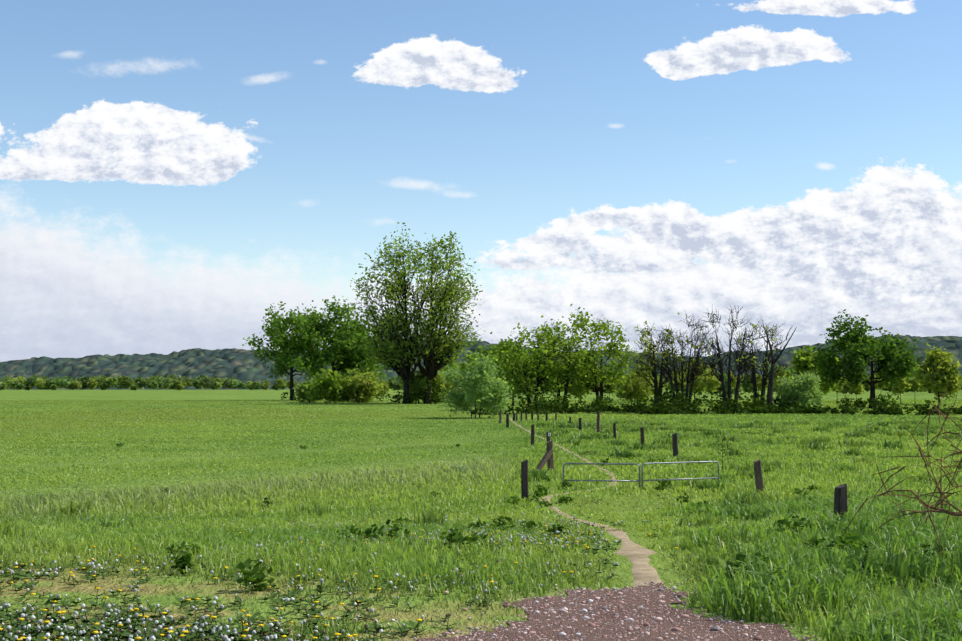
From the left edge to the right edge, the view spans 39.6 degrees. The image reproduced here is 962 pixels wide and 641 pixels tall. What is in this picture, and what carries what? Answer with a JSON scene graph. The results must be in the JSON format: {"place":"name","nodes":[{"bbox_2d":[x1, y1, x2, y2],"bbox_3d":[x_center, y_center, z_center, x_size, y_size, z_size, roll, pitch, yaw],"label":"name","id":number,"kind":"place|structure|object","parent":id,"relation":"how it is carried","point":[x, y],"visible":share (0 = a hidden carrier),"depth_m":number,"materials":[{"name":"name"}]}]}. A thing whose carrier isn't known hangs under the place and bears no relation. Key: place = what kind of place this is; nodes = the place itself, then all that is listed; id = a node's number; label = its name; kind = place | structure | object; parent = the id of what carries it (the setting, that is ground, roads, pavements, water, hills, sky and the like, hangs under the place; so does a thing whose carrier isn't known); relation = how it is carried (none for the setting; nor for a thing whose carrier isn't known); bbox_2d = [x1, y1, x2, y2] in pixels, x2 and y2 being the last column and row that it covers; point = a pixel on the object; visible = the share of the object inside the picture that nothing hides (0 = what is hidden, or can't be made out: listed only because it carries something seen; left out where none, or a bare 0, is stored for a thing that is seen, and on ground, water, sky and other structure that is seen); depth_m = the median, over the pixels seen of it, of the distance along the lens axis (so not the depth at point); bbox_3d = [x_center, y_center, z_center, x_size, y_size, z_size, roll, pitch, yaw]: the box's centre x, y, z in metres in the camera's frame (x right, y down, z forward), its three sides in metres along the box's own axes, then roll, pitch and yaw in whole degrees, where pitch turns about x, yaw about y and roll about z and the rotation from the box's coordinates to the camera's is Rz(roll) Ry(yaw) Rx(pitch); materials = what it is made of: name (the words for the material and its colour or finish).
{"place":"outdoors","nodes":[
{"label":"outdoors","id":0,"kind":"place"},
{"bbox_2d":[0,390,961,640],"bbox_3d":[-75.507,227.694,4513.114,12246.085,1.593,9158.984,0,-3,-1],"label":"meadow","id":1,"kind":"structure","parent":0,"point":[162,598],"depth_m":28.28,"materials":[{"name":"green plant"}]},
{"bbox_2d":[242,301,354,399],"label":"oak tree","id":2,"kind":"object","parent":1,"relation":"on","point":[297,344],"visible":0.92,"depth_m":261.23,"materials":[{"name":"green plant"}]},
{"bbox_2d":[292,377,318,402],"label":"bush","id":3,"kind":"object","parent":1,"relation":"on","point":[302,388],"visible":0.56,"depth_m":224.02,"materials":[{"name":"green plant"}]},
{"bbox_2d":[305,363,352,402],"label":"bush","id":4,"kind":"object","parent":1,"relation":"on","point":[328,387],"visible":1,"depth_m":218.65,"materials":[{"name":"green plant"}]},
{"bbox_2d":[293,295,381,379],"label":"oak tree","id":5,"kind":"object","parent":1,"relation":"on","point":[345,324],"visible":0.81,"depth_m":263.95,"materials":[{"name":"green plant"}]},
{"bbox_2d":[323,373,352,401],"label":"bush","id":6,"kind":"object","parent":1,"relation":"on","point":[339,400],"visible":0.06,"depth_m":237.49,"materials":[{"name":"green plant"}]},
{"bbox_2d":[327,328,387,380],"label":"oak tree","id":7,"kind":"object","parent":1,"relation":"on","point":[363,365],"visible":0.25,"depth_m":268.90,"materials":[{"name":"green plant"}]},
{"bbox_2d":[342,375,380,402],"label":"bush","id":8,"kind":"object","parent":1,"relation":"on","point":[362,391],"visible":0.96,"depth_m":218.98,"materials":[{"name":"green plant"}]},
{"bbox_2d":[340,368,383,402],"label":"bush","id":9,"kind":"object","parent":1,"relation":"on","point":[354,372],"visible":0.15,"depth_m":221.98,"materials":[{"name":"green plant"}]},
{"bbox_2d":[360,369,393,400],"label":"bush","id":10,"kind":"object","parent":1,"relation":"on","point":[383,387],"visible":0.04,"depth_m":240.57,"materials":[{"name":"green plant"}]},
{"bbox_2d":[350,222,491,403],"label":"poplar tree","id":11,"kind":"object","parent":1,"relation":"on","point":[395,354],"visible":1,"depth_m":207.81,"materials":[{"name":"green plant"}]},
{"bbox_2d":[396,369,446,403],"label":"bush","id":12,"kind":"object","parent":1,"relation":"on","point":[416,382],"visible":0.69,"depth_m":210.67,"materials":[{"name":"green plant"}]},
{"bbox_2d":[414,367,455,403],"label":"bush","id":13,"kind":"object","parent":1,"relation":"on","point":[437,379],"visible":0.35,"depth_m":212.73,"materials":[{"name":"green plant"}]},
{"bbox_2d":[438,352,465,388],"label":"tree","id":14,"kind":"object","parent":1,"relation":"on","point":[446,368],"visible":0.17,"depth_m":328.04,"materials":[{"name":"green plant"}]},
{"bbox_2d":[455,347,495,384],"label":"tree","id":15,"kind":"object","parent":1,"relation":"on","point":[463,365],"visible":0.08,"depth_m":239.22,"materials":[{"name":"green plant"}]},
{"bbox_2d":[437,352,517,417],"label":"bush","id":16,"kind":"object","parent":1,"relation":"on","point":[491,390],"visible":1,"depth_m":111.04,"materials":[{"name":"green plant"}]},
{"bbox_2d":[0,482,960,640],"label":"weeds","id":17,"kind":"object","parent":1,"relation":"on","point":[221,631],"visible":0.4,"depth_m":9.39,"materials":[{"name":"flower petals"},{"name":"leaves"},{"name":"green stems"}]},
{"bbox_2d":[0,334,961,389],"bbox_3d":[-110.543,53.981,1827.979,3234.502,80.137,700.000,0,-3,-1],"label":"forest hills","id":18,"kind":"structure","parent":1,"relation":"on","point":[244,366],"depth_m":1716.70,"materials":[{"name":"green plant"}]},
{"bbox_2d":[0,371,961,394],"bbox_3d":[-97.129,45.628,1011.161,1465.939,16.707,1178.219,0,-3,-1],"label":"treeline","id":19,"kind":"object","parent":1,"relation":"on","point":[103,382],"visible":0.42,"depth_m":1146.39,"materials":[{"name":"green plant"}]},
{"bbox_2d":[499,410,501,422],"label":"fence post","id":20,"kind":"object","parent":1,"relation":"on","point":[500,415],"visible":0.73,"depth_m":96.62,"materials":[{"name":"brown wood"}]},
{"bbox_2d":[473,336,530,396],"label":"tree","id":21,"kind":"object","parent":1,"relation":"on","point":[483,351],"visible":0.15,"depth_m":228.37,"materials":[{"name":"green plant"}]},
{"bbox_2d":[506,413,508,427],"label":"fence post","id":22,"kind":"object","parent":1,"relation":"on","point":[507,420],"visible":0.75,"depth_m":84.16,"materials":[{"name":"brown wood"}]},
{"bbox_2d":[488,339,535,405],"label":"tree","id":23,"kind":"object","parent":1,"relation":"on","point":[499,348],"visible":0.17,"depth_m":183.75,"materials":[{"name":"green plant"}]},
{"bbox_2d":[521,460,528,500],"bbox_3d":[1.013,3.823,30.865,0.162,1.214,0.179,1,-3,-10],"label":"fence post","id":24,"kind":"object","parent":1,"relation":"on","point":[524,480],"visible":0.69,"depth_m":30.82,"materials":[{"name":"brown wood"}]},
{"bbox_2d":[492,323,571,408],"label":"willow tree","id":25,"kind":"object","parent":1,"relation":"on","point":[541,374],"visible":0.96,"depth_m":149.09,"materials":[{"name":"green plant"}]},
{"bbox_2d":[531,424,533,444],"bbox_3d":[2.304,5.242,59.719,0.161,1.257,0.186,1,-3,-11],"label":"fence post","id":26,"kind":"object","parent":1,"relation":"on","point":[532,433],"visible":0.67,"depth_m":59.65,"materials":[{"name":"brown wood"}]},
{"bbox_2d":[116,441,960,595],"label":"weed clumps","id":27,"kind":"object","parent":1,"relation":"on","point":[182,562],"visible":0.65,"depth_m":14.04,"materials":[{"name":"green plant"}]},
{"bbox_2d":[532,368,556,395],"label":"bush","id":28,"kind":"object","parent":1,"relation":"on","point":[546,390],"visible":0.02,"depth_m":299.08,"materials":[{"name":"green plant"}]},
{"bbox_2d":[536,441,553,470],"bbox_3d":[1.856,4.273,40.804,0.974,1.178,0.255,3,-4,-43],"label":"fence post","id":29,"kind":"object","parent":1,"relation":"on","point":[548,457],"visible":0.6,"depth_m":40.97,"materials":[{"name":"brown wood"}]},
{"bbox_2d":[546,431,550,441],"bbox_3d":[3.287,5.757,64.909,0.181,0.765,0.195,1,-3,-22],"label":"fence post","id":30,"kind":"object","parent":1,"relation":"on","point":[548,436],"visible":0.69,"depth_m":64.84,"materials":[{"name":"brown wood"}]},
{"bbox_2d":[519,304,598,402],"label":"willow tree","id":31,"kind":"object","parent":1,"relation":"on","point":[578,363],"visible":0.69,"depth_m":151.21,"materials":[{"name":"green plant"}]},
{"bbox_2d":[579,418,581,430],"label":"fence post","id":32,"kind":"object","parent":1,"relation":"on","point":[580,424],"visible":0.62,"depth_m":79.36,"materials":[{"name":"brown wood"}]},
{"bbox_2d":[559,359,607,403],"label":"tree","id":33,"kind":"object","parent":1,"relation":"on","point":[573,390],"visible":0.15,"depth_m":198.75,"materials":[{"name":"green plant"}]},
{"bbox_2d":[553,314,643,405],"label":"willow tree","id":34,"kind":"object","parent":1,"relation":"on","point":[612,369],"visible":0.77,"depth_m":153.68,"materials":[{"name":"green plant"}]},
{"bbox_2d":[597,411,599,431],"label":"fence post","id":35,"kind":"object","parent":1,"relation":"on","point":[598,421],"visible":0.75,"depth_m":74.11,"materials":[{"name":"brown wood"}]},
{"bbox_2d":[603,370,615,397],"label":"bush","id":36,"kind":"object","parent":1,"relation":"on","point":[610,387],"visible":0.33,"depth_m":218.86,"materials":[{"name":"green plant"}]},
{"bbox_2d":[613,422,615,438],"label":"fence post","id":37,"kind":"object","parent":1,"relation":"on","point":[614,429],"visible":0.75,"depth_m":66.95,"materials":[{"name":"brown wood"}]},
{"bbox_2d":[281,384,961,415],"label":"hedge","id":38,"kind":"object","parent":1,"relation":"on","point":[544,407],"visible":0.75,"depth_m":134.25,"materials":[{"name":"green plant"}]},
{"bbox_2d":[610,365,653,405],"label":"bush","id":39,"kind":"object","parent":1,"relation":"on","point":[637,390],"visible":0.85,"depth_m":169.09,"materials":[{"name":"green plant"}]},
{"bbox_2d":[563,461,718,488],"bbox_3d":[4.239,4.097,34.415,4.246,0.892,0.650,1,-3,-11],"label":"gate barrier","id":40,"kind":"object","parent":1,"relation":"on","point":[641,480],"visible":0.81,"depth_m":34.23,"materials":[{"name":"metal"}]},
{"bbox_2d":[640,427,644,446],"bbox_3d":[7.064,5.211,58.444,0.215,1.137,0.216,0,-3,5],"label":"fence post","id":41,"kind":"object","parent":1,"relation":"on","point":[642,436],"visible":0.67,"depth_m":58.35,"materials":[{"name":"brown wood"}]},
{"bbox_2d":[626,321,683,408],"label":"bare tree","id":42,"kind":"object","parent":1,"relation":"on","point":[643,364],"visible":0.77,"depth_m":141.00,"materials":[{"name":"black plant"}]},
{"bbox_2d":[649,379,665,394],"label":"bush","id":43,"kind":"object","parent":1,"relation":"on","point":[651,391],"visible":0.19,"depth_m":210.28,"materials":[{"name":"green plant"}]},
{"bbox_2d":[672,433,677,457],"bbox_3d":[7.198,4.736,49.472,0.221,1.164,0.211,0,-3,-3],"label":"fence post","id":44,"kind":"object","parent":1,"relation":"on","point":[674,444],"visible":0.71,"depth_m":49.40,"materials":[{"name":"brown wood"}]},
{"bbox_2d":[667,372,686,391],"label":"tree sapling","id":45,"kind":"object","parent":1,"relation":"on","point":[679,382],"visible":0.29,"depth_m":205.89,"materials":[{"name":"green plant"}]},
{"bbox_2d":[642,312,718,409],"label":"bare tree","id":46,"kind":"object","parent":1,"relation":"on","point":[697,369],"visible":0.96,"depth_m":138.14,"materials":[{"name":"black plant"}]},
{"bbox_2d":[672,355,716,399],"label":"tree","id":47,"kind":"object","parent":1,"relation":"on","point":[690,377],"visible":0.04,"depth_m":229.12,"materials":[{"name":"green plant"}]},
{"bbox_2d":[688,374,706,399],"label":"tree sapling","id":48,"kind":"object","parent":1,"relation":"on","point":[698,385],"visible":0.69,"depth_m":210.14,"materials":[{"name":"green plant"}]},
{"bbox_2d":[700,369,720,403],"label":"tree sapling","id":49,"kind":"object","parent":1,"relation":"on","point":[713,382],"visible":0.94,"depth_m":201.43,"materials":[{"name":"green plant"}]},
{"bbox_2d":[711,435,734,469],"bbox_3d":[7.258,4.154,40.116,0.668,1.502,0.838,2,-4,-41],"label":"sapling","id":50,"kind":"object","parent":1,"relation":"on","point":[723,451],"visible":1,"depth_m":40.12,"materials":[{"name":"green plant"}]},
{"bbox_2d":[692,305,768,412],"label":"bare tree","id":51,"kind":"object","parent":1,"relation":"on","point":[741,360],"visible":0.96,"depth_m":138.13,"materials":[{"name":"black plant"}]},
{"bbox_2d":[726,371,743,396],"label":"tree sapling","id":52,"kind":"object","parent":1,"relation":"on","point":[733,383],"visible":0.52,"depth_m":238.09,"materials":[{"name":"green plant"}]},
{"bbox_2d":[729,317,786,406],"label":"bare tree","id":53,"kind":"object","parent":1,"relation":"on","point":[763,380],"visible":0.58,"depth_m":141.27,"materials":[{"name":"black plant"}]},
{"bbox_2d":[754,459,763,493],"bbox_3d":[6.845,3.962,32.841,0.256,1.087,0.201,0,-3,-7],"label":"fence post","id":54,"kind":"object","parent":1,"relation":"on","point":[759,486],"visible":0.6,"depth_m":32.78,"materials":[{"name":"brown wood"}]},
{"bbox_2d":[750,373,767,395],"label":"tree sapling","id":55,"kind":"object","parent":1,"relation":"on","point":[759,383],"visible":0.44,"depth_m":231.37,"materials":[{"name":"green plant"}]},
{"bbox_2d":[761,363,793,394],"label":"tree","id":56,"kind":"object","parent":1,"relation":"on","point":[788,374],"visible":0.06,"depth_m":299.67,"materials":[{"name":"green plant"}]},
{"bbox_2d":[759,325,796,407],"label":"snag tree","id":57,"kind":"object","parent":1,"relation":"on","point":[770,386],"visible":0.92,"depth_m":136.31,"materials":[{"name":"black plant"}]},
{"bbox_2d":[773,366,788,398],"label":"tree sapling","id":58,"kind":"object","parent":1,"relation":"on","point":[781,375],"visible":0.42,"depth_m":212.00,"materials":[{"name":"green plant"}]},
{"bbox_2d":[773,370,832,408],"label":"bush","id":59,"kind":"object","parent":1,"relation":"on","point":[803,389],"visible":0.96,"depth_m":137.41,"materials":[{"name":"green plant"}]},
{"bbox_2d":[788,344,841,394],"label":"tree","id":60,"kind":"object","parent":1,"relation":"on","point":[805,361],"visible":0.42,"depth_m":174.46,"materials":[{"name":"green plant"}]},
{"bbox_2d":[830,380,845,393],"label":"tree sapling","id":61,"kind":"object","parent":1,"relation":"on","point":[839,388],"visible":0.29,"depth_m":227.01,"materials":[{"name":"green plant"}]},
{"bbox_2d":[834,484,847,520],"bbox_3d":[4.741,2.578,17.616,0.167,0.847,0.163,1,-3,-20],"label":"fence post","id":62,"kind":"object","parent":1,"relation":"on","point":[840,499],"visible":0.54,"depth_m":17.57,"materials":[{"name":"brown wood"}]},
{"bbox_2d":[847,377,863,398],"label":"tree sapling","id":63,"kind":"object","parent":1,"relation":"on","point":[859,389],"visible":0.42,"depth_m":218.56,"materials":[{"name":"green plant"}]},
{"bbox_2d":[812,309,922,408],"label":"oak tree","id":64,"kind":"object","parent":1,"relation":"on","point":[891,360],"visible":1,"depth_m":161.94,"materials":[{"name":"green plant"}]},
{"bbox_2d":[869,373,888,389],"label":"tree sapling","id":65,"kind":"object","parent":1,"relation":"on","point":[881,385],"visible":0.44,"depth_m":234.45,"materials":[{"name":"green plant"}]},
{"bbox_2d":[889,377,911,403],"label":"tree sapling","id":66,"kind":"object","parent":1,"relation":"on","point":[898,388],"visible":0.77,"depth_m":202.34,"materials":[{"name":"green plant"}]},
{"bbox_2d":[840,392,961,555],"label":"bare bush","id":67,"kind":"object","parent":1,"relation":"on","point":[941,499],"visible":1,"depth_m":10.86,"materials":[{"name":"brown plant"}]},
{"bbox_2d":[906,364,922,390],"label":"tree sapling","id":68,"kind":"object","parent":1,"relation":"on","point":[915,384],"visible":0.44,"depth_m":205.14,"materials":[{"name":"green plant"}]},
{"bbox_2d":[912,342,961,403],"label":"tree","id":69,"kind":"object","parent":1,"relation":"on","point":[939,375],"visible":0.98,"depth_m":189.38,"materials":[{"name":"green plant"}]},
{"bbox_2d":[0,0,961,361],"label":"sky","id":70,"kind":"structure","parent":0,"point":[173,173],"materials":[{"name":"blue"}]},
{"bbox_2d":[298,575,846,640],"bbox_3d":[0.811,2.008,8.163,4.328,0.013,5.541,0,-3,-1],"label":"gravel path","id":71,"kind":"structure","parent":0,"point":[764,634],"depth_m":9.03,"materials":[{"name":"gravel"}]},
{"bbox_2d":[510,419,664,589],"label":"trail path","id":72,"kind":"structure","parent":0,"point":[643,571],"depth_m":13.68,"materials":[{"name":"beige soil"}]}
]}

